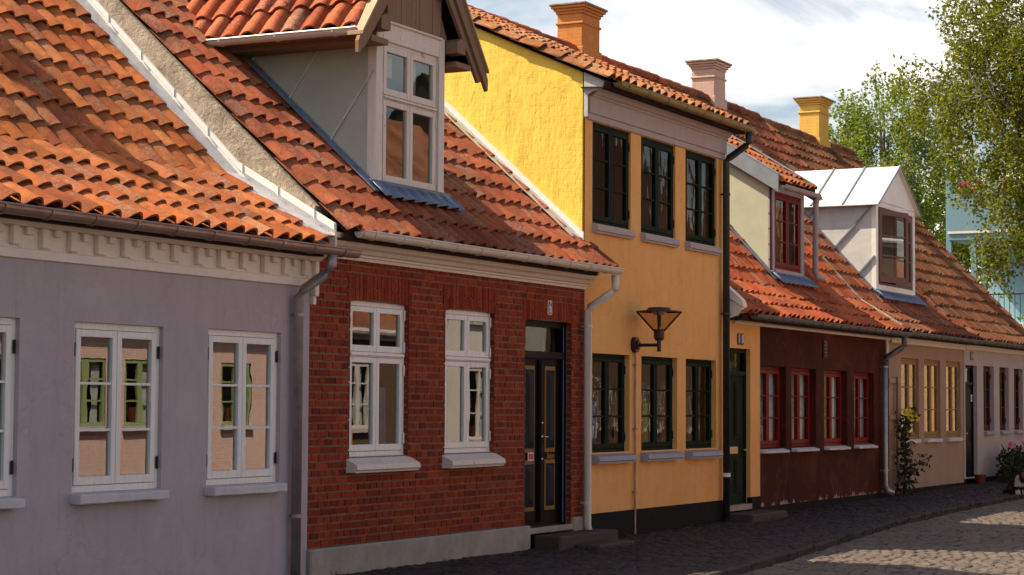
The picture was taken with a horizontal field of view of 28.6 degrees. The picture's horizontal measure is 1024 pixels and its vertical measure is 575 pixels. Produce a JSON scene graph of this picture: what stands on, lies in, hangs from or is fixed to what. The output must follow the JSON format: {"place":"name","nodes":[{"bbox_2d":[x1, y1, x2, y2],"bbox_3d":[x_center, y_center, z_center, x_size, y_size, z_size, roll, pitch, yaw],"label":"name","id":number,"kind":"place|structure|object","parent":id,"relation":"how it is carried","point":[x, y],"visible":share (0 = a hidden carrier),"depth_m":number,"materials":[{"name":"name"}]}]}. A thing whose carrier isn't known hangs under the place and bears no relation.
{"place":"outdoors","nodes":[
{"label":"outdoors","id":0,"kind":"place"},
{"bbox_2d":[336,479,1015,574],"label":"pavement","id":1,"kind":"structure","parent":0,"point":[727,544],"depth_m":23.71,"materials":[{"name":"grey stone"}]},
{"bbox_2d":[534,528,634,550],"bbox_3d":[0.909,3.036,23.531,0.665,0.320,1.600,-1,-4,27],"label":"door step","id":2,"kind":"object","parent":1,"relation":"on","point":[594,538],"depth_m":23.21,"materials":[{"name":"grey stone"}]},
{"bbox_2d":[331,476,1023,574],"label":"weeds","id":3,"kind":"object","parent":1,"relation":"on","point":[849,535],"visible":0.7,"depth_m":27.26,"materials":[{"name":"green plant"}]},
{"bbox_2d":[724,509,786,522],"bbox_3d":[3.511,3.374,28.834,0.435,0.300,1.430,-1,-4,27],"label":"door step","id":4,"kind":"object","parent":1,"relation":"on","point":[753,516],"depth_m":28.41,"materials":[{"name":"grey stone"}]},
{"bbox_2d":[974,474,985,483],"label":"flower pot","id":5,"kind":"object","parent":1,"relation":"on","point":[979,478],"visible":1,"depth_m":40.09,"materials":[{"name":"ceramic"}]},
{"bbox_2d":[995,440,1023,482],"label":"rose bush","id":6,"kind":"object","parent":1,"relation":"on","point":[1015,466],"visible":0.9,"depth_m":41.18,"materials":[{"name":"green plant"}]},
{"bbox_2d":[466,0,1023,290],"label":"sky","id":7,"kind":"structure","parent":0,"point":[778,51],"materials":[{"name":"white"}]},
{"bbox_2d":[740,498,1023,574],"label":"street","id":8,"kind":"structure","parent":0,"point":[986,540],"depth_m":23.85,"materials":[{"name":"grey stone"}]},
{"bbox_2d":[945,178,1023,327],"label":"blue building","id":9,"kind":"structure","parent":0,"point":[957,229],"depth_m":65.05,"materials":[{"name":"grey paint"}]},
{"bbox_2d":[957,181,976,192],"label":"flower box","id":10,"kind":"object","parent":9,"relation":"on","point":[967,185],"visible":0.45,"depth_m":64.83,"materials":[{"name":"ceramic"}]},
{"bbox_3d":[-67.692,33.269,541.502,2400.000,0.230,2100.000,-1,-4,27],"label":"ground","id":11,"kind":"structure","parent":0,"visible":0},
{"bbox_2d":[0,0,362,574],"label":"rendered house","id":12,"kind":"structure","parent":11,"relation":"on","point":[162,277],"depth_m":17.38,"materials":[{"name":"purple paint"}]},
{"bbox_2d":[0,317,24,508],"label":"window","id":13,"kind":"structure","parent":12,"relation":"in","point":[7,325],"depth_m":15.36,"materials":[{"name":"white paint"}]},
{"bbox_2d":[70,322,168,504],"bbox_3d":[-3.234,1.029,16.494,0.224,1.459,1.172,-1,-4,27],"label":"window","id":14,"kind":"structure","parent":12,"relation":"in","point":[113,481],"depth_m":16.51,"materials":[{"name":"white paint"}]},
{"bbox_2d":[204,329,286,496],"bbox_3d":[-2.412,1.122,18.071,0.225,1.470,1.155,-1,-4,27],"label":"window","id":15,"kind":"structure","parent":12,"relation":"in","point":[239,475],"depth_m":18.09,"materials":[{"name":"white paint"}]},
{"bbox_2d":[76,0,624,574],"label":"brick house","id":16,"kind":"structure","parent":11,"relation":"on","point":[428,310],"depth_m":21.07,"materials":[{"name":"red brick"}]},
{"bbox_2d":[367,387,384,450],"bbox_3d":[-1.380,1.345,20.396,0.041,0.660,0.333,-1,-4,27],"label":"curtain","id":17,"kind":"object","parent":16,"relation":"hanging from","point":[381,415],"visible":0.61,"depth_m":20.47,"materials":[{"name":"white fabric"}]},
{"bbox_2d":[345,301,420,472],"bbox_3d":[-1.326,0.996,20.161,0.259,1.700,1.225,-1,-4,27],"label":"window","id":18,"kind":"structure","parent":16,"relation":"in","point":[369,354],"depth_m":20.19,"materials":[{"name":"white paint"}]},
{"bbox_2d":[387,53,391,78],"bbox_3d":[-1.348,-2.374,21.113,0.007,0.310,0.320,-1,-4,27],"label":"roller blind","id":19,"kind":"object","parent":16,"relation":"attached to","point":[389,65],"visible":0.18,"depth_m":21.21,"materials":[{"name":"white fabric"}]},
{"bbox_2d":[402,58,415,95],"bbox_3d":[-1.106,-2.270,21.574,0.007,0.460,0.270,-1,-4,27],"label":"roller blind","id":20,"kind":"object","parent":16,"relation":"attached to","point":[414,74],"visible":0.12,"depth_m":21.65,"materials":[{"name":"white fabric"}]},
{"bbox_2d":[441,309,505,468],"bbox_3d":[-0.453,1.100,21.834,0.259,1.700,1.205,-1,-4,27],"label":"window","id":21,"kind":"structure","parent":16,"relation":"in","point":[467,358],"depth_m":21.87,"materials":[{"name":"white paint"}]},
{"bbox_2d":[512,320,572,534],"bbox_3d":[0.368,1.627,23.551,0.220,2.470,1.220,-1,-4,27],"label":"door","id":22,"kind":"structure","parent":16,"relation":"in","point":[545,386],"depth_m":23.69,"materials":[{"name":"black paint"}]},
{"bbox_2d":[547,300,551,314],"bbox_3d":[0.447,0.237,23.584,0.014,0.170,0.110,-1,-4,27],"label":"number sign","id":23,"kind":"object","parent":16,"relation":"attached to","point":[549,307],"visible":1,"depth_m":23.56,"materials":[{"name":"white metal"}]},
{"bbox_2d":[444,6,756,536],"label":"yellow house","id":24,"kind":"structure","parent":11,"relation":"on","point":[628,171],"depth_m":26.15,"materials":[{"name":"paint"}]},
{"bbox_2d":[592,402,595,443],"bbox_3d":[1.018,1.716,24.991,0.035,0.590,0.140,-2,-4,33],"label":"cloth","id":25,"kind":"object","parent":24,"relation":"hanging from","point":[593,423],"visible":0.83,"depth_m":24.99,"materials":[{"name":"fabric"}]},
{"bbox_2d":[592,122,635,239],"bbox_3d":[1.248,-1.333,25.249,0.185,1.380,1.165,-1,-4,27],"label":"window","id":26,"kind":"structure","parent":24,"relation":"in","point":[609,132],"depth_m":25.25,"materials":[{"name":"green paint"}]},
{"bbox_2d":[591,353,636,463],"bbox_3d":[1.226,1.511,25.070,0.265,1.360,1.150,-1,-4,27],"label":"window","id":27,"kind":"structure","parent":24,"relation":"in","point":[611,458],"depth_m":25.13,"materials":[{"name":"green paint"}]},
{"bbox_2d":[614,413,617,442],"bbox_3d":[1.337,1.825,25.620,0.036,0.450,0.201,-1,-4,27],"label":"cloth","id":28,"kind":"object","parent":24,"relation":"attached to","point":[615,429],"visible":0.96,"depth_m":25.61,"materials":[{"name":"white fabric"}]},
{"bbox_2d":[642,404,647,441],"bbox_3d":[1.757,1.813,26.408,0.039,0.570,0.142,-1,-4,25],"label":"cloth","id":29,"kind":"object","parent":24,"relation":"hanging from","point":[645,426],"visible":0.94,"depth_m":26.37,"materials":[{"name":"yellow fabric"}]},
{"bbox_2d":[649,404,649,441],"bbox_3d":[1.867,1.827,26.620,0.042,0.570,0.182,-1,-4,27],"label":"cloth","id":30,"kind":"object","parent":24,"relation":"attached to","point":[649,423],"visible":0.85,"depth_m":26.55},
{"bbox_2d":[630,307,681,533],"bbox_3d":[1.837,1.691,25.514,0.651,2.891,0.582,-1,-4,27],"label":"wall lamp","id":31,"kind":"object","parent":24,"relation":"attached to","point":[636,345],"visible":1,"depth_m":25.59,"materials":[{"name":"black metal"}]},
{"bbox_2d":[641,137,680,247],"bbox_3d":[1.929,-1.252,26.555,0.185,1.380,1.155,-1,-4,27],"label":"window","id":32,"kind":"structure","parent":24,"relation":"in","point":[656,146],"depth_m":26.56,"materials":[{"name":"green paint"}]},
{"bbox_2d":[640,356,684,461],"bbox_3d":[1.930,1.595,26.420,0.265,1.360,1.220,-1,-4,27],"label":"window","id":33,"kind":"structure","parent":24,"relation":"in","point":[653,444],"depth_m":26.48,"materials":[{"name":"green paint"}]},
{"bbox_2d":[662,407,665,441],"bbox_3d":[2.050,1.870,26.995,0.038,0.530,0.182,-1,-4,27],"label":"cloth","id":34,"kind":"object","parent":24,"relation":"attached to","point":[663,425],"visible":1,"depth_m":26.97,"materials":[{"name":"fabric"}]},
{"bbox_2d":[685,150,721,255],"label":"window","id":35,"kind":"structure","parent":24,"relation":"in","point":[693,244],"depth_m":27.89,"materials":[{"name":"green paint"}]},
{"bbox_2d":[685,359,722,458],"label":"window","id":36,"kind":"structure","parent":24,"relation":"in","point":[695,364],"depth_m":27.76,"materials":[{"name":"green paint"}]},
{"bbox_2d":[468,1,912,512],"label":"brown house","id":37,"kind":"structure","parent":11,"relation":"on","point":[798,307],"depth_m":32.50,"materials":[{"name":"paint"}]},
{"bbox_2d":[737,333,743,344],"bbox_3d":[3.316,0.748,29.082,0.014,0.170,0.261,-1,-4,27],"label":"number sign","id":38,"kind":"object","parent":37,"relation":"attached to","point":[740,339],"visible":1,"depth_m":29.06,"materials":[{"name":"white metal"}]},
{"bbox_2d":[730,348,751,510],"bbox_3d":[3.204,2.042,28.953,0.170,2.330,1.010,-1,-4,27],"label":"door","id":39,"kind":"structure","parent":37,"relation":"in","point":[738,449],"depth_m":29.12,"materials":[{"name":"green paint"}]},
{"bbox_2d":[760,373,762,440],"bbox_3d":[3.704,1.801,30.209,0.043,1.225,0.420,-1,-4,27],"label":"curtain","id":40,"kind":"object","parent":37,"relation":"attached to","point":[761,406],"visible":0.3,"depth_m":30.33,"materials":[{"name":"white fabric"}]},
{"bbox_2d":[769,374,774,439],"bbox_3d":[3.981,1.834,30.740,0.042,1.225,0.422,-1,-4,27],"label":"curtain","id":41,"kind":"object","parent":37,"relation":"attached to","point":[771,406],"visible":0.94,"depth_m":30.73,"materials":[{"name":"white fabric"}]},
{"bbox_2d":[760,366,789,453],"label":"window","id":42,"kind":"structure","parent":37,"relation":"in","point":[765,443],"depth_m":30.34,"materials":[{"name":"paint"}]},
{"bbox_2d":[792,375,793,438],"bbox_3d":[4.345,1.877,31.435,0.039,1.225,0.422,-1,-4,27],"label":"curtain","id":43,"kind":"object","parent":37,"relation":"attached to","point":[792,406],"visible":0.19,"depth_m":31.59,"materials":[{"name":"white fabric"}]},
{"bbox_2d":[800,375,804,438],"bbox_3d":[4.621,1.910,31.967,0.043,1.225,0.420,-1,-4,27],"label":"curtain","id":44,"kind":"object","parent":37,"relation":"attached to","point":[802,406],"visible":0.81,"depth_m":31.97,"materials":[{"name":"white fabric"}]},
{"bbox_2d":[792,368,819,451],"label":"window","id":45,"kind":"structure","parent":37,"relation":"in","point":[796,442],"depth_m":31.57,"materials":[{"name":"paint"}]},
{"bbox_2d":[832,377,836,437],"bbox_3d":[5.332,2.000,33.330,0.042,1.225,0.302,-1,-4,27],"label":"curtain","id":46,"kind":"object","parent":37,"relation":"attached to","point":[834,434],"visible":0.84,"depth_m":33.36,"materials":[{"name":"white fabric"}]},
{"bbox_2d":[824,370,850,449],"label":"window","id":47,"kind":"structure","parent":37,"relation":"in","point":[829,441],"depth_m":32.95,"materials":[{"name":"paint"}]},
{"bbox_2d":[860,379,863,436],"bbox_3d":[6.052,2.090,34.711,0.043,1.215,0.302,-1,-4,27],"label":"curtain","id":48,"kind":"object","parent":37,"relation":"attached to","point":[861,407],"visible":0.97,"depth_m":34.70,"materials":[{"name":"white fabric"}]},
{"bbox_2d":[854,373,877,448],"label":"window","id":49,"kind":"structure","parent":37,"relation":"in","point":[857,376],"depth_m":34.30,"materials":[{"name":"paint"}]},
{"bbox_2d":[664,58,983,494],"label":"beige house","id":50,"kind":"structure","parent":11,"relation":"on","point":[866,236],"depth_m":38.17,"materials":[{"name":"paint"}]},
{"bbox_2d":[888,377,900,494],"bbox_3d":[6.827,2.635,35.679,0.063,2.100,0.670,-1,-4,27],"label":"trellis","id":51,"kind":"object","parent":50,"relation":"attached to","point":[897,415],"visible":0.96,"depth_m":35.68,"materials":[{"name":"brown wood"}]},
{"bbox_2d":[894,406,931,495],"bbox_3d":[7.123,2.964,35.886,0.502,1.686,1.616,-1,-4,27],"label":"climbing rose","id":52,"kind":"object","parent":51,"relation":"attached to","point":[908,421],"visible":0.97,"depth_m":35.56,"materials":[{"name":"green plant"}]},
{"bbox_2d":[901,358,921,443],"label":"window","id":53,"kind":"structure","parent":50,"relation":"in","point":[906,361],"depth_m":36.76,"materials":[{"name":"paint"}]},
{"bbox_2d":[924,360,942,442],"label":"window","id":54,"kind":"structure","parent":50,"relation":"in","point":[930,436],"depth_m":38.01,"materials":[{"name":"paint"}]},
{"bbox_2d":[946,361,962,441],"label":"window","id":55,"kind":"structure","parent":50,"relation":"in","point":[953,435],"depth_m":39.33,"materials":[{"name":"paint"}]},
{"bbox_2d":[701,494,1023,574],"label":"kerb","id":56,"kind":"structure","parent":11,"relation":"on","point":[745,567],"depth_m":24.62,"materials":[{"name":"stone"}]},
{"bbox_2d":[759,96,1023,483],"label":"pale house","id":57,"kind":"structure","parent":11,"relation":"on","point":[950,286],"depth_m":42.78,"materials":[{"name":"paint"}]},
{"bbox_2d":[965,365,973,476],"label":"door","id":58,"kind":"structure","parent":57,"relation":"in","point":[969,406],"depth_m":40.61,"materials":[{"name":"black paint"}]},
{"bbox_2d":[970,352,973,359],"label":"number sign","id":59,"kind":"object","parent":57,"relation":"attached to","point":[971,355],"visible":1,"depth_m":40.53,"materials":[{"name":"white metal"}]},
{"bbox_2d":[983,366,997,434],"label":"window","id":60,"kind":"structure","parent":57,"relation":"in","point":[986,370],"depth_m":41.96,"materials":[{"name":"brown paint"}]},
{"bbox_2d":[999,368,1011,433],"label":"window","id":61,"kind":"structure","parent":57,"relation":"in","point":[1002,377],"depth_m":43.16,"materials":[{"name":"brown paint"}]},
{"bbox_2d":[1014,369,1023,433],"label":"window","id":62,"kind":"structure","parent":57,"relation":"in","point":[1016,371],"depth_m":44.26,"materials":[{"name":"brown paint"}]},
{"bbox_2d":[829,60,970,254],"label":"birch tree","id":63,"kind":"object","parent":11,"relation":"on","point":[865,144],"visible":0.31,"depth_m":77.80,"materials":[{"name":"green plant"}]},
{"bbox_2d":[913,140,992,289],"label":"garden tree","id":64,"kind":"object","parent":11,"relation":"on","point":[965,252],"visible":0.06,"depth_m":82.51,"materials":[{"name":"green plant"}]},
{"bbox_2d":[884,0,1023,306],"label":"birch tree","id":65,"kind":"object","parent":11,"relation":"on","point":[988,95],"visible":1,"depth_m":53.40,"materials":[{"name":"green plant"}]}
]}

